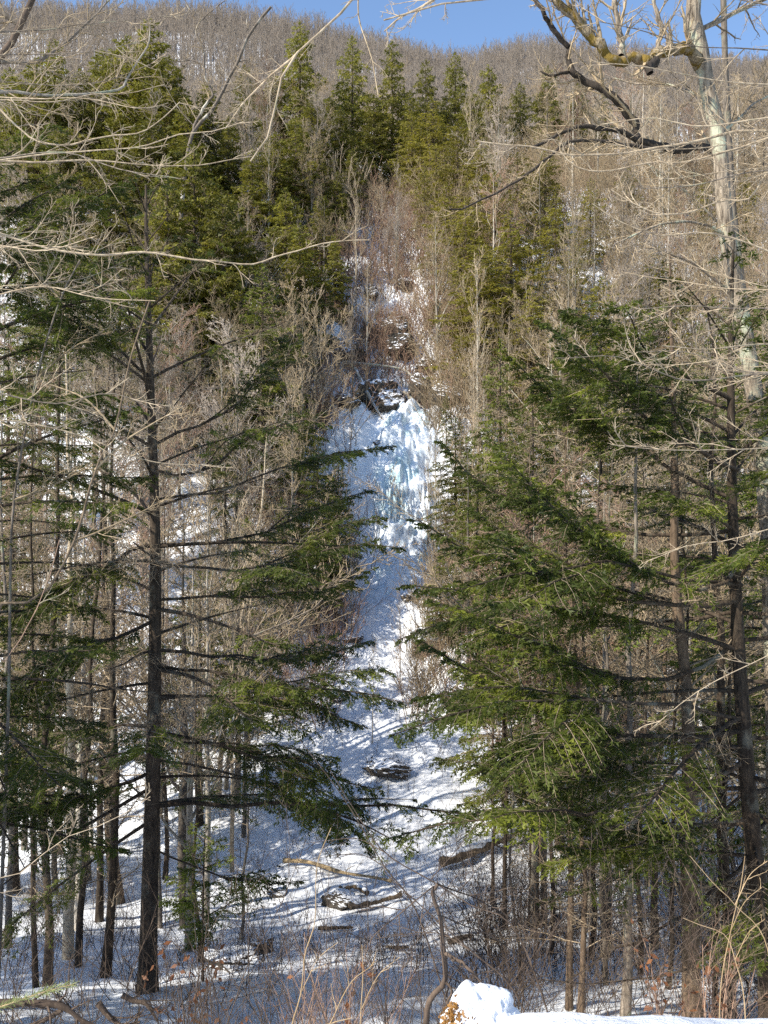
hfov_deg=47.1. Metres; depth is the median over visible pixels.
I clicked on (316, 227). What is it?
hemlock tree
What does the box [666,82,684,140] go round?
bare tree
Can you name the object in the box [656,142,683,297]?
bare tree
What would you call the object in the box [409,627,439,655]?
boulder
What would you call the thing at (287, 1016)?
shrub
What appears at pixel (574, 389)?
bare tree
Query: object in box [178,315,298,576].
bare tree
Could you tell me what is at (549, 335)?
bare tree
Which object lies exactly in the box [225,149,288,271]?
hemlock tree
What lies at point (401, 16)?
maple tree
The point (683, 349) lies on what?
bare tree
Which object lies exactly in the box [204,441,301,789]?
woodland tree
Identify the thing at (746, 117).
bare tree
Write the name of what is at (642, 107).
bare tree
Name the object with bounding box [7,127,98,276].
hemlock tree
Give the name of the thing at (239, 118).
bare tree
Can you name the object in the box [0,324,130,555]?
bare tree
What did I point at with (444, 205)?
hemlock tree
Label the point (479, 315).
bare tree
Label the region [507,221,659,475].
bare tree
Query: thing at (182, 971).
shrub
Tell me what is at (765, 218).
bare tree
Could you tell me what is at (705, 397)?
bare tree
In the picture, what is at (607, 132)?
hemlock tree
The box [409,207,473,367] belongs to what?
bare tree
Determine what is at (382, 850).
arching cane
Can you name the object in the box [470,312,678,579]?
bare tree
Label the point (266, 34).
bare woods
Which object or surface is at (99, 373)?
bare tree
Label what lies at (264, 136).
bare tree
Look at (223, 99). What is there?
bare tree
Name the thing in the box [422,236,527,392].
hemlock tree
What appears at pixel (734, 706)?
bare tree
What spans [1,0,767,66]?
sky
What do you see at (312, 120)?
hemlock tree
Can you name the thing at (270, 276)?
undergrowth
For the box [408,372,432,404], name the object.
boulder
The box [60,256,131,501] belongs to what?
hemlock tree
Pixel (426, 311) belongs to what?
shrub
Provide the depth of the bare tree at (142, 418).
47.69 m
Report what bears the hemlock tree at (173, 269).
on the ground
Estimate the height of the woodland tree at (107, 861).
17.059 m
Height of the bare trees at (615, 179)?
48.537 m
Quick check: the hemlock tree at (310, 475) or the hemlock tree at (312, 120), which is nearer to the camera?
the hemlock tree at (310, 475)
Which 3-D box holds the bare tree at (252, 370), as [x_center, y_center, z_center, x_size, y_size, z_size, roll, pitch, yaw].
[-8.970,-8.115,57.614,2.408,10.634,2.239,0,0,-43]
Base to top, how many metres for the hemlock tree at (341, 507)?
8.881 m
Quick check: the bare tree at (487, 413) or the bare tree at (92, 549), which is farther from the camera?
the bare tree at (487, 413)
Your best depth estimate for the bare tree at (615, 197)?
75.14 m
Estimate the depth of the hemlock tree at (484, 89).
107.56 m
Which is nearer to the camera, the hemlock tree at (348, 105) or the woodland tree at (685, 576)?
the woodland tree at (685, 576)
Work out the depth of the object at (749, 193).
79.81 m
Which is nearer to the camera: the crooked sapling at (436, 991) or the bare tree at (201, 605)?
the crooked sapling at (436, 991)
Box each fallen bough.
[0,949,108,1023]
[6,997,61,1023]
[95,986,164,1023]
[121,973,183,1022]
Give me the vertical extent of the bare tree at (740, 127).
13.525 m
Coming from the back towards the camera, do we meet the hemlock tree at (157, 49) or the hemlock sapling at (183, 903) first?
the hemlock tree at (157, 49)
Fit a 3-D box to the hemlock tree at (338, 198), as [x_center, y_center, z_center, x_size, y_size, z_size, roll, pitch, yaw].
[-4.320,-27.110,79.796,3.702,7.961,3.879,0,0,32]
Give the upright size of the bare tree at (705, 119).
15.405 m
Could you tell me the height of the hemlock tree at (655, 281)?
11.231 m
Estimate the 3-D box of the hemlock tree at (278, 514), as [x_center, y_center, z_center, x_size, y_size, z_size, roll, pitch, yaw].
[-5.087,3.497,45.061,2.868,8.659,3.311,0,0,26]
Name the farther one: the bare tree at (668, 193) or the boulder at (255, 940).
the bare tree at (668, 193)
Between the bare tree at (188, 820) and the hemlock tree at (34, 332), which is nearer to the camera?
the bare tree at (188, 820)
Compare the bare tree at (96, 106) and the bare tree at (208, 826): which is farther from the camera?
the bare tree at (96, 106)
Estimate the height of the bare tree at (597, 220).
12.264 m
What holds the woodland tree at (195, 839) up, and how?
on the ground
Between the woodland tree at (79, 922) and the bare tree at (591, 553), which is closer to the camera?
the woodland tree at (79, 922)
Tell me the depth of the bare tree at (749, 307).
61.80 m
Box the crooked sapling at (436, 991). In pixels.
[339,853,554,1023]
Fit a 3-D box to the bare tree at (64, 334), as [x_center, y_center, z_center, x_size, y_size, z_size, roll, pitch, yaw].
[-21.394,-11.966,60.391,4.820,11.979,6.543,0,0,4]
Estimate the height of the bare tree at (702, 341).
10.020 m
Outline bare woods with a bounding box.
[0,0,767,162]
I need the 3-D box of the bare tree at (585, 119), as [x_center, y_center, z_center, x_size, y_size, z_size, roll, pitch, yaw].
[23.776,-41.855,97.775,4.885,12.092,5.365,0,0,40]
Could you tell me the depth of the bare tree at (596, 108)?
87.32 m
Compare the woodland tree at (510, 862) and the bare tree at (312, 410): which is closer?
the woodland tree at (510, 862)
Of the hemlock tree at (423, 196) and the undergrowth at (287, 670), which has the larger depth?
the hemlock tree at (423, 196)
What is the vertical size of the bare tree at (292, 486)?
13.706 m
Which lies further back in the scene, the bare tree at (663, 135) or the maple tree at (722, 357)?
the bare tree at (663, 135)
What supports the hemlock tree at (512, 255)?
on the ground
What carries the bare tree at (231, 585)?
on the ground
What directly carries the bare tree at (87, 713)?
on the ground
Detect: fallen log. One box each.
[282,856,393,882]
[318,926,351,930]
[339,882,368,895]
[348,891,402,909]
[385,942,408,949]
[438,828,525,866]
[448,934,471,944]
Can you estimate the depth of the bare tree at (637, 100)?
85.42 m
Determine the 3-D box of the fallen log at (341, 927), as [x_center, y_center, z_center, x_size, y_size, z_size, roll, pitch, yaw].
[-1.499,12.771,27.055,1.078,0.276,0.196,0,0,-11]
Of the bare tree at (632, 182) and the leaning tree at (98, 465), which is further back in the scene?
the bare tree at (632, 182)
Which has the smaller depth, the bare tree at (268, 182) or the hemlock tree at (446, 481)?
the hemlock tree at (446, 481)
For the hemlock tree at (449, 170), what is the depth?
81.61 m
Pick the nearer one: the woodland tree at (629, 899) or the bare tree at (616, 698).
the woodland tree at (629, 899)
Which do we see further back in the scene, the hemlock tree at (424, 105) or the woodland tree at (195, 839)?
the hemlock tree at (424, 105)
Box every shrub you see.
[1,930,95,1023]
[45,916,128,1023]
[125,942,241,1023]
[163,941,253,1023]
[241,914,375,1023]
[256,923,414,1023]
[298,368,356,427]
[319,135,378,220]
[336,537,375,581]
[343,901,456,1023]
[357,297,403,348]
[397,278,445,327]
[434,302,470,334]
[606,898,767,1018]
[651,906,767,1018]
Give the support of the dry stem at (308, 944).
on the ground
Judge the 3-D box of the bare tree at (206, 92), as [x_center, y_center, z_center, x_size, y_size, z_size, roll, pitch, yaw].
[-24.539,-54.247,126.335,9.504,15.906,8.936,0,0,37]
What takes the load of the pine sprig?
on the ground
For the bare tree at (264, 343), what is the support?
on the ground
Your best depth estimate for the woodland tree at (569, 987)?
16.21 m
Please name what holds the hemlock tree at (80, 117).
on the ground
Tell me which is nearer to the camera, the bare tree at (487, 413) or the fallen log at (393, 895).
the fallen log at (393, 895)
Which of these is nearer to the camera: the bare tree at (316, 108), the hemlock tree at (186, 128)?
the hemlock tree at (186, 128)
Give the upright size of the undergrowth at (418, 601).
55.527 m
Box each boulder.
[204,945,256,972]
[243,938,273,954]
[265,886,287,897]
[321,888,360,910]
[328,691,346,701]
[333,342,365,366]
[334,391,361,407]
[340,633,363,642]
[354,378,397,411]
[360,316,410,344]
[361,756,412,778]
[365,284,378,299]
[373,440,380,445]
[377,389,407,412]
[385,333,416,361]
[394,278,413,292]
[400,591,420,601]
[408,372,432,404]
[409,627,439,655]
[414,356,433,375]
[428,383,463,407]
[439,683,467,702]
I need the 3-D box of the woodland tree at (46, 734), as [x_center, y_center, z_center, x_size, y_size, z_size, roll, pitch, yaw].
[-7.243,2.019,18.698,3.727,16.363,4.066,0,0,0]
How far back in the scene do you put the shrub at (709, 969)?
8.87 m
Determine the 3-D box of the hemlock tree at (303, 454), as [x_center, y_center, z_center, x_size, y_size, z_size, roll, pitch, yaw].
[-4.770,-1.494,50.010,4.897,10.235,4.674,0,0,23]
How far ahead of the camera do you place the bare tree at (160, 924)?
26.96 m
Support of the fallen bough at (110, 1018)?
on the ground
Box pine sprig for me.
[0,979,78,1011]
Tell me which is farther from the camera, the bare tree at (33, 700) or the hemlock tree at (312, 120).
the hemlock tree at (312, 120)
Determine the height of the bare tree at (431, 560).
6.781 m
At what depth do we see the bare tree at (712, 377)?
47.38 m
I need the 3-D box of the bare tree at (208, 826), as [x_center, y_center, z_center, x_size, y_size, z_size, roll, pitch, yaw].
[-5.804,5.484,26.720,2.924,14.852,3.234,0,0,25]
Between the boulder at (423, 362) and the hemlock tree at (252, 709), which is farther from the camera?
the boulder at (423, 362)
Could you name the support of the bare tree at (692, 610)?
on the ground
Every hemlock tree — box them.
[0,57,82,209]
[0,67,42,198]
[0,123,166,890]
[0,159,476,994]
[0,214,65,382]
[0,323,64,592]
[0,475,121,894]
[2,297,91,550]
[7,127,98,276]
[12,225,134,426]
[25,555,99,854]
[29,39,84,160]
[51,69,112,198]
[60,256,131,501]
[62,131,144,291]
[69,34,156,193]
[78,48,123,147]
[85,18,193,192]
[92,239,144,398]
[94,114,203,289]
[115,152,221,453]
[116,144,279,426]
[124,54,208,205]
[137,553,268,826]
[154,96,225,245]
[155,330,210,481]
[170,193,280,450]
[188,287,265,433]
[188,416,262,607]
[189,82,236,215]
[192,118,254,233]
[198,188,258,323]
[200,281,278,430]
[201,263,329,512]
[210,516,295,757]
[219,64,265,178]
[220,213,269,331]
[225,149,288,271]
[243,131,300,253]
[247,75,289,185]
[251,187,322,318]
[251,396,337,557]
[258,222,335,358]
[263,496,304,642]
[265,20,333,158]
[266,115,327,238]
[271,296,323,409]
[280,437,363,632]
[282,98,339,191]
[300,139,336,219]
[304,194,343,276]
[308,269,343,360]
[312,451,367,609]
[317,234,353,325]
[318,96,350,184]
[318,106,371,210]
[320,171,357,249]
[326,35,376,176]
[336,149,370,224]
[354,93,397,193]
[360,40,420,197]
[381,230,767,1017]
[386,89,429,190]
[387,110,429,211]
[398,97,464,208]
[403,59,449,160]
[409,163,439,243]
[413,143,446,220]
[413,182,475,276]
[419,416,483,538]
[421,560,458,646]
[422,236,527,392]
[425,122,488,221]
[427,197,497,314]
[428,463,643,927]
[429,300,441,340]
[432,466,506,655]
[435,51,476,159]
[436,397,453,456]
[436,451,483,552]
[437,518,485,636]
[438,514,540,827]
[449,210,569,378]
[452,137,515,239]
[454,172,534,291]
[455,338,545,599]
[456,89,500,164]
[465,65,516,184]
[476,383,584,611]
[484,469,626,843]
[489,152,548,268]
[494,286,556,427]
[501,82,541,163]
[513,192,590,311]
[521,65,569,170]
[521,326,610,518]
[523,147,570,239]
[544,369,654,610]
[549,245,593,346]
[558,83,599,159]
[560,276,635,446]
[560,512,677,863]
[567,178,612,267]
[583,314,691,524]
[585,95,619,162]
[591,317,767,879]
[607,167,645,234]
[610,373,746,706]
[617,247,704,391]
[655,171,678,217]
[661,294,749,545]
[684,332,767,735]
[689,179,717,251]
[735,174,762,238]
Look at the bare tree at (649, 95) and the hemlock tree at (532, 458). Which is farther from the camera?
the bare tree at (649, 95)
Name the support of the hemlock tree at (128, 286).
on the ground
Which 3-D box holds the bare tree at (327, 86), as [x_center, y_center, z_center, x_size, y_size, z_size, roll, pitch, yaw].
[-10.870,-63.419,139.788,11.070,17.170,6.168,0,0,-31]
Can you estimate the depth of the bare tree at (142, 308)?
48.79 m
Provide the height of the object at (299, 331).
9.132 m
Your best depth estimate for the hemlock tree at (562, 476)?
33.65 m
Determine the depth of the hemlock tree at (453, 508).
50.81 m
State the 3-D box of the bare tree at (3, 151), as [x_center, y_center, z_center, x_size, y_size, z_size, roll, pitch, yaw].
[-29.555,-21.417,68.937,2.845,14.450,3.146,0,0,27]
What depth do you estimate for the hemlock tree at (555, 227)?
69.83 m
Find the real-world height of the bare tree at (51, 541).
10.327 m
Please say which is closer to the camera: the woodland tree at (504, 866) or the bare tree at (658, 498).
the woodland tree at (504, 866)
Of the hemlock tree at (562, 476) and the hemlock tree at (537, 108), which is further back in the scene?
the hemlock tree at (537, 108)
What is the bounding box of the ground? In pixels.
[0,31,767,1023]
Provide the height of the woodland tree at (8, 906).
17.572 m
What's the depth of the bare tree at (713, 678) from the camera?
24.16 m
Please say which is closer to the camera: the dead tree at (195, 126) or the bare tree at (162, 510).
the bare tree at (162, 510)
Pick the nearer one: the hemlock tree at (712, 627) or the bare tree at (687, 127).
the hemlock tree at (712, 627)
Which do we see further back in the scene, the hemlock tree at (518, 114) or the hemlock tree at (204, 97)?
the hemlock tree at (518, 114)
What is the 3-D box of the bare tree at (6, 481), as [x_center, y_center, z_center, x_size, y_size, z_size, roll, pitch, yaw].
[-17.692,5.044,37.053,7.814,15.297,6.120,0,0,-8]
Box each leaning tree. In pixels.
[0,233,118,974]
[0,301,189,609]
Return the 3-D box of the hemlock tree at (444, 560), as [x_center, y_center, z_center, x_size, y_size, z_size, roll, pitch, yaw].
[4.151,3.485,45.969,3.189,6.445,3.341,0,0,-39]
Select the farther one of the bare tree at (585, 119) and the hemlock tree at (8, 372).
the bare tree at (585, 119)
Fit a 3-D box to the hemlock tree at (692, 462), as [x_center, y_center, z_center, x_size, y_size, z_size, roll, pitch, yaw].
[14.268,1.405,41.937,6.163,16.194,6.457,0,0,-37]
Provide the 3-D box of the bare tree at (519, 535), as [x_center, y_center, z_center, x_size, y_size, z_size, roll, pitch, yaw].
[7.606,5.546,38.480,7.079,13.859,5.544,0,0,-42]
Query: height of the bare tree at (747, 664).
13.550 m
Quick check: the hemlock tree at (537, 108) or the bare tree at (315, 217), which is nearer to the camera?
the bare tree at (315, 217)
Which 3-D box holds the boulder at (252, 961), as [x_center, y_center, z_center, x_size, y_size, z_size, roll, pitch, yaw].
[-3.804,11.082,21.776,1.389,0.555,1.023,0,0,0]
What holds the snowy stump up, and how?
on the ground
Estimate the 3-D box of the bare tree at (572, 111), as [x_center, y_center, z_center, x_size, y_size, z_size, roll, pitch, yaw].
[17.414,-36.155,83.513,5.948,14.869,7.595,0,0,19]
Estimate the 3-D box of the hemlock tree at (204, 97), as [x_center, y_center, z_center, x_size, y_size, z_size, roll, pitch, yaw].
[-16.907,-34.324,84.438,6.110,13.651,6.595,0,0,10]
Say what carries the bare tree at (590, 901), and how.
on the ground
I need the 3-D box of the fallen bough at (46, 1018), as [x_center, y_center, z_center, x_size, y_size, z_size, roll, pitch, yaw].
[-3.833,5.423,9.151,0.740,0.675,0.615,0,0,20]
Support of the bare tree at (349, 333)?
on the ground
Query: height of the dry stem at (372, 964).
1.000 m
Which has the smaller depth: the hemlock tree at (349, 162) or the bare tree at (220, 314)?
the bare tree at (220, 314)
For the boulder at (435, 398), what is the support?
on the ground
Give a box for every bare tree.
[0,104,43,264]
[0,144,10,320]
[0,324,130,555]
[0,330,81,544]
[0,455,50,643]
[0,461,41,730]
[0,463,133,930]
[0,472,55,643]
[0,488,174,895]
[0,500,143,805]
[0,517,97,707]
[0,541,132,870]
[0,545,35,791]
[3,416,100,578]
[4,168,41,301]
[10,589,145,812]
[18,87,44,172]
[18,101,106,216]
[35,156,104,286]
[42,496,68,615]
[43,264,97,417]
[46,350,144,500]
[46,454,200,745]
[49,515,77,657]
[50,234,93,433]
[55,517,237,951]
[60,581,99,855]
[61,310,145,530]
[64,310,101,486]
[65,400,419,925]
[68,414,201,607]
[75,380,210,614]
[75,600,128,749]
[81,273,134,489]
[83,73,120,130]
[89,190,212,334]
[97,301,212,525]
[98,435,187,628]
[101,327,228,598]
[102,304,220,530]
[109,204,205,323]
[118,427,174,678]
[125,148,151,276]
[127,550,172,813]
[130,426,216,620]
[130,565,225,928]
[132,337,178,578]
[144,83,164,205]
[144,507,327,837]
[145,305,231,506]
[147,423,179,554]
[155,285,260,490]
[161,359,250,566]
[166,432,334,803]
[170,450,246,922]
[176,549,231,725]
[177,51,201,118]
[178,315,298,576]
[188,177,224,293]
[190,70,242,145]
[190,487,228,751]
[191,334,307,566]
[195,54,285,188]
[195,75,215,141]
[195,267,333,481]
[197,488,297,872]
[198,538,231,753]
[201,295,306,425]
[210,90,248,172]
[210,276,363,506]
[213,74,238,120]
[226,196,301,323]
[228,71,260,191]
[230,193,259,270]
[236,309,259,458]
[245,49,297,158]
[250,366,369,617]
[258,129,280,268]
[259,82,282,168]
[278,347,322,527]
[285,67,355,160]
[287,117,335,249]
[294,88,342,165]
[299,284,347,495]
[303,183,354,267]
[304,157,324,213]
[318,57,338,109]
[335,212,375,274]
[336,166,366,313]
[337,288,359,413]
[340,390,525,686]
[341,74,375,152]
[342,518,358,629]
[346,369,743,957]
[359,256,379,379]
[362,172,388,223]
[365,295,376,321]
[368,632,384,743]
[374,200,405,258]
[378,57,422,105]
[378,205,410,261]
[383,578,403,681]
[386,67,415,138]
[390,234,402,294]
[392,162,416,291]
[396,188,410,229]
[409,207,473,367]
[418,397,446,563]
[419,432,438,544]
[423,523,445,632]
[436,158,528,300]
[443,483,535,605]
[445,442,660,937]
[448,87,525,231]
[450,355,498,568]
[451,446,726,837]
[455,56,495,193]
[455,321,513,498]
[460,245,495,458]
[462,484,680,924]
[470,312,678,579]
[475,86,528,163]
[477,281,576,499]
[479,479,595,685]
[482,271,564,419]
[493,317,531,452]
[493,582,677,931]
[495,128,596,305]
[500,75,517,127]
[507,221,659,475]
[512,597,679,871]
[520,61,566,196]
[524,57,577,150]
[526,68,581,136]
[526,457,564,556]
[534,55,599,147]
[538,63,595,207]
[540,485,732,875]
[542,375,585,493]
[545,185,599,380]
[547,325,629,484]
[551,453,764,858]
[551,474,670,865]
[552,229,590,347]
[564,157,651,317]
[564,416,649,540]
[564,501,629,662]
[568,484,753,886]
[574,260,628,462]
[577,90,619,156]
[585,61,608,181]
[588,154,646,257]
[592,459,710,638]
[595,62,657,191]
[596,204,695,348]
[598,44,649,168]
[602,157,660,245]
[604,50,676,194]
[605,425,643,540]
[612,385,766,880]
[614,229,643,347]
[617,79,698,240]
[622,437,744,682]
[627,274,664,421]
[632,75,670,231]
[635,464,761,728]
[642,110,677,257]
[644,340,669,470]
[647,92,670,138]
[653,186,720,308]
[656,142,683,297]
[664,326,698,537]
[665,336,755,512]
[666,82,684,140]
[666,446,748,938]
[667,592,700,805]
[670,83,756,216]
[674,99,712,218]
[676,621,727,849]
[678,310,721,471]
[678,527,751,844]
[681,539,760,782]
[683,305,760,377]
[689,77,722,142]
[692,522,765,764]
[700,664,738,871]
[701,72,765,193]
[702,311,767,472]
[708,329,749,476]
[712,71,751,182]
[719,274,767,401]
[722,71,767,171]
[722,323,755,540]
[726,461,761,715]
[733,46,767,200]
[735,283,767,398]
[746,165,767,243]
[747,249,767,347]
[748,160,767,209]
[749,266,767,357]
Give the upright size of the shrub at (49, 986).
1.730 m
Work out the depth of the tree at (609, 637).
23.02 m
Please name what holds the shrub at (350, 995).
on the ground
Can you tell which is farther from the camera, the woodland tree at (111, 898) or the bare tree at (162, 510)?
the bare tree at (162, 510)
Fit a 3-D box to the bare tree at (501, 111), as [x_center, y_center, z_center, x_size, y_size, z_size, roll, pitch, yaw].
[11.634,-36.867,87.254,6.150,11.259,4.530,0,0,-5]
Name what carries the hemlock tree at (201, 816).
on the ground
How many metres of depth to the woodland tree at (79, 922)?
21.39 m
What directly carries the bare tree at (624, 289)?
on the ground
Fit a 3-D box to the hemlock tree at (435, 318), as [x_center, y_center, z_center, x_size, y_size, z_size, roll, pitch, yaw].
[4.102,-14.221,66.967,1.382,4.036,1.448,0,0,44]
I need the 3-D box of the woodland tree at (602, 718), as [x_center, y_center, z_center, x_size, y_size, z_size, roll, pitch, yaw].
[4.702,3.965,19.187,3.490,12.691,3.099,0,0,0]
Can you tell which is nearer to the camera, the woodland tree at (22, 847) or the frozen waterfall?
the woodland tree at (22, 847)
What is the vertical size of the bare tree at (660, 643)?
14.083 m
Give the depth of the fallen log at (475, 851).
32.48 m
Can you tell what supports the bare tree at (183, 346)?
on the ground
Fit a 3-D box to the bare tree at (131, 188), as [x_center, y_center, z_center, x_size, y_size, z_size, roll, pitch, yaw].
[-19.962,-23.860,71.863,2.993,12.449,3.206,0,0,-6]
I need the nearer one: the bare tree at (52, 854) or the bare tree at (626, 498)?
the bare tree at (52, 854)
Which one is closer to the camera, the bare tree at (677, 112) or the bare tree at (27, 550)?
the bare tree at (27, 550)
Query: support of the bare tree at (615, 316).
on the ground
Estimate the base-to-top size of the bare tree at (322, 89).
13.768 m
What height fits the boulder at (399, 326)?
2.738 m
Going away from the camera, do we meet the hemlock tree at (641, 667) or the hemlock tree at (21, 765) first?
the hemlock tree at (21, 765)
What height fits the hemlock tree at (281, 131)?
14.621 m
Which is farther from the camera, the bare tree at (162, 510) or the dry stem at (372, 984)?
the bare tree at (162, 510)
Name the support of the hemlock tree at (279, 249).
on the ground
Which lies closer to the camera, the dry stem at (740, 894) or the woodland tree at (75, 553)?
the dry stem at (740, 894)
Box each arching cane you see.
[300,740,472,1001]
[306,770,547,1011]
[375,872,577,1012]
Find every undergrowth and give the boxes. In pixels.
[0,120,339,474]
[0,131,767,720]
[0,144,767,725]
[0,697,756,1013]
[0,786,767,1023]
[178,350,392,730]
[264,164,486,413]
[370,360,582,722]
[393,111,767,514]
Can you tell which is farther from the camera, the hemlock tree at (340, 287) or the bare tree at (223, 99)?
the bare tree at (223, 99)
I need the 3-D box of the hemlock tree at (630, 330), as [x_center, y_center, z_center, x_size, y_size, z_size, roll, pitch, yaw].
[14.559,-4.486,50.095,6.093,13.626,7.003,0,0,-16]
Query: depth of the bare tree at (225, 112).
87.32 m
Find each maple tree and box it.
[0,0,164,128]
[0,0,369,906]
[214,0,482,161]
[466,0,767,733]
[621,0,767,417]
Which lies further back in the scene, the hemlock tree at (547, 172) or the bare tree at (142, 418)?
the hemlock tree at (547, 172)
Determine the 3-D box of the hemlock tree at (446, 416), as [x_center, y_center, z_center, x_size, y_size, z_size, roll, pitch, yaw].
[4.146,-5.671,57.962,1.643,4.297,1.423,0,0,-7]
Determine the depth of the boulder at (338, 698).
43.60 m
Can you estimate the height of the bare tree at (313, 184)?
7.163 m
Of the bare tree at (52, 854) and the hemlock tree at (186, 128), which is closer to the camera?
the bare tree at (52, 854)
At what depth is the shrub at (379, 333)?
67.65 m
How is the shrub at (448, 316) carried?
on the ground
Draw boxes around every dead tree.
[155,0,271,219]
[344,360,410,375]
[353,367,383,419]
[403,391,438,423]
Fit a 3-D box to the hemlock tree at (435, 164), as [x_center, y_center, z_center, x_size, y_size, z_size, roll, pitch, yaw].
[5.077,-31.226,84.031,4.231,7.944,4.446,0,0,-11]
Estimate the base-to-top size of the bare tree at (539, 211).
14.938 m
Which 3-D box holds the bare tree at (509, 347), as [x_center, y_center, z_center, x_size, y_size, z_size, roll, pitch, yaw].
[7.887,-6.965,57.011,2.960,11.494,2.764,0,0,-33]
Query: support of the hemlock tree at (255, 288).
on the ground
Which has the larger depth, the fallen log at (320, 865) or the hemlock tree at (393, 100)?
the hemlock tree at (393, 100)
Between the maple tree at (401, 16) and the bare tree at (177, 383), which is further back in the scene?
the bare tree at (177, 383)
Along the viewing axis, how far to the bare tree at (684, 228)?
70.17 m
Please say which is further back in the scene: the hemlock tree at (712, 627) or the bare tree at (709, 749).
the bare tree at (709, 749)
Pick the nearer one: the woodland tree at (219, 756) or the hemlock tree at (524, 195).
the woodland tree at (219, 756)
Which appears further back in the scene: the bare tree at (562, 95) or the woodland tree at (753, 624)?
the bare tree at (562, 95)
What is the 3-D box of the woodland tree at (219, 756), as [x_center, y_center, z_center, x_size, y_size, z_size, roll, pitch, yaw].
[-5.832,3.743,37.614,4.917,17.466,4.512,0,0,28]
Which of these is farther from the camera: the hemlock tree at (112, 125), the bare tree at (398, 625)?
the hemlock tree at (112, 125)
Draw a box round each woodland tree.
[0,226,142,986]
[0,279,165,960]
[0,293,98,948]
[0,347,93,987]
[0,402,76,849]
[3,318,181,967]
[8,348,136,880]
[23,309,207,977]
[43,379,165,922]
[45,412,168,904]
[121,459,202,879]
[163,626,237,962]
[178,392,305,800]
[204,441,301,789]
[217,678,275,939]
[451,563,522,904]
[472,508,558,929]
[476,621,553,981]
[477,417,568,866]
[482,420,638,1011]
[507,426,649,1012]
[513,533,596,954]
[521,301,717,1016]
[530,404,675,985]
[531,392,653,959]
[583,402,704,974]
[592,215,767,1017]
[603,373,730,949]
[604,412,744,989]
[605,336,767,967]
[639,260,767,1018]
[661,408,767,1015]
[675,410,766,948]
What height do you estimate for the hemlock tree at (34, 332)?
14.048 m
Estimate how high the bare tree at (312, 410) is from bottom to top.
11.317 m
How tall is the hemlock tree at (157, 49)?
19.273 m
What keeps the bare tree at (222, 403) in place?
on the ground
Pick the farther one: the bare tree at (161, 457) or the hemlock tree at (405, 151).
the hemlock tree at (405, 151)
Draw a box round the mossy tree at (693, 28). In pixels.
[433,0,767,882]
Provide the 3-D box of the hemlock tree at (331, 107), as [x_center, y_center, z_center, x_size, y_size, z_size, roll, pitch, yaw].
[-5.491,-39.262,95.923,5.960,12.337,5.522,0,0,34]
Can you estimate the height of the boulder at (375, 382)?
2.821 m
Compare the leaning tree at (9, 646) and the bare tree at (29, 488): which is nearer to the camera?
the leaning tree at (9, 646)
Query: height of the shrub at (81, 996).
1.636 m
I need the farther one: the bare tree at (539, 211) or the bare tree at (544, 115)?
the bare tree at (544, 115)
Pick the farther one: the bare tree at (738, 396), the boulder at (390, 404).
the boulder at (390, 404)
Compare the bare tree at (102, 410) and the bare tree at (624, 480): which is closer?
the bare tree at (624, 480)
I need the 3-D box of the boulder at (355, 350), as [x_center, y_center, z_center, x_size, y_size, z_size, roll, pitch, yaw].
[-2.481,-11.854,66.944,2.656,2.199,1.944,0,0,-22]
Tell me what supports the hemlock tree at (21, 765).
on the ground
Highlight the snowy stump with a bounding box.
[438,980,519,1023]
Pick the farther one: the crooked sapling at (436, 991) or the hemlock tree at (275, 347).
the hemlock tree at (275, 347)
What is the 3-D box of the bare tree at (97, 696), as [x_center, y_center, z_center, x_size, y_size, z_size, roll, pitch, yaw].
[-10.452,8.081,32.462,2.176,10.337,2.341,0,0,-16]
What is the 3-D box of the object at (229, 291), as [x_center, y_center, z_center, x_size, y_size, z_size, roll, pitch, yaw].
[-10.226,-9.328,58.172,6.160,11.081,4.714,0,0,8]
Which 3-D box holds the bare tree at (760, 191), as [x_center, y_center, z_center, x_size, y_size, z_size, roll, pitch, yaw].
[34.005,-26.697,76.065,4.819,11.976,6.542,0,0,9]
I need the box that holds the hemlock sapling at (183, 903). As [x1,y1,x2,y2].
[158,822,250,981]
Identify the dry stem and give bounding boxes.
[292,828,337,1023]
[329,948,377,1023]
[360,948,399,1023]
[683,916,762,1018]
[690,856,767,950]
[719,857,761,1017]
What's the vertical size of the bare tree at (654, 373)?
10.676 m
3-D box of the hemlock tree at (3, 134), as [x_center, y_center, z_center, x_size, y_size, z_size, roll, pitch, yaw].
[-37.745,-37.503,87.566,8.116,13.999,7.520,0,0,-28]
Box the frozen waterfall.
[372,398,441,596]
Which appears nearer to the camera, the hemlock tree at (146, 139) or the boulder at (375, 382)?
the boulder at (375, 382)
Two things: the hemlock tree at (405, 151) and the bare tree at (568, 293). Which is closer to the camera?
the bare tree at (568, 293)
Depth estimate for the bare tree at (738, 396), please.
50.89 m
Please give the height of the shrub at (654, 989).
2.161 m
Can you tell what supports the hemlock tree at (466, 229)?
on the ground

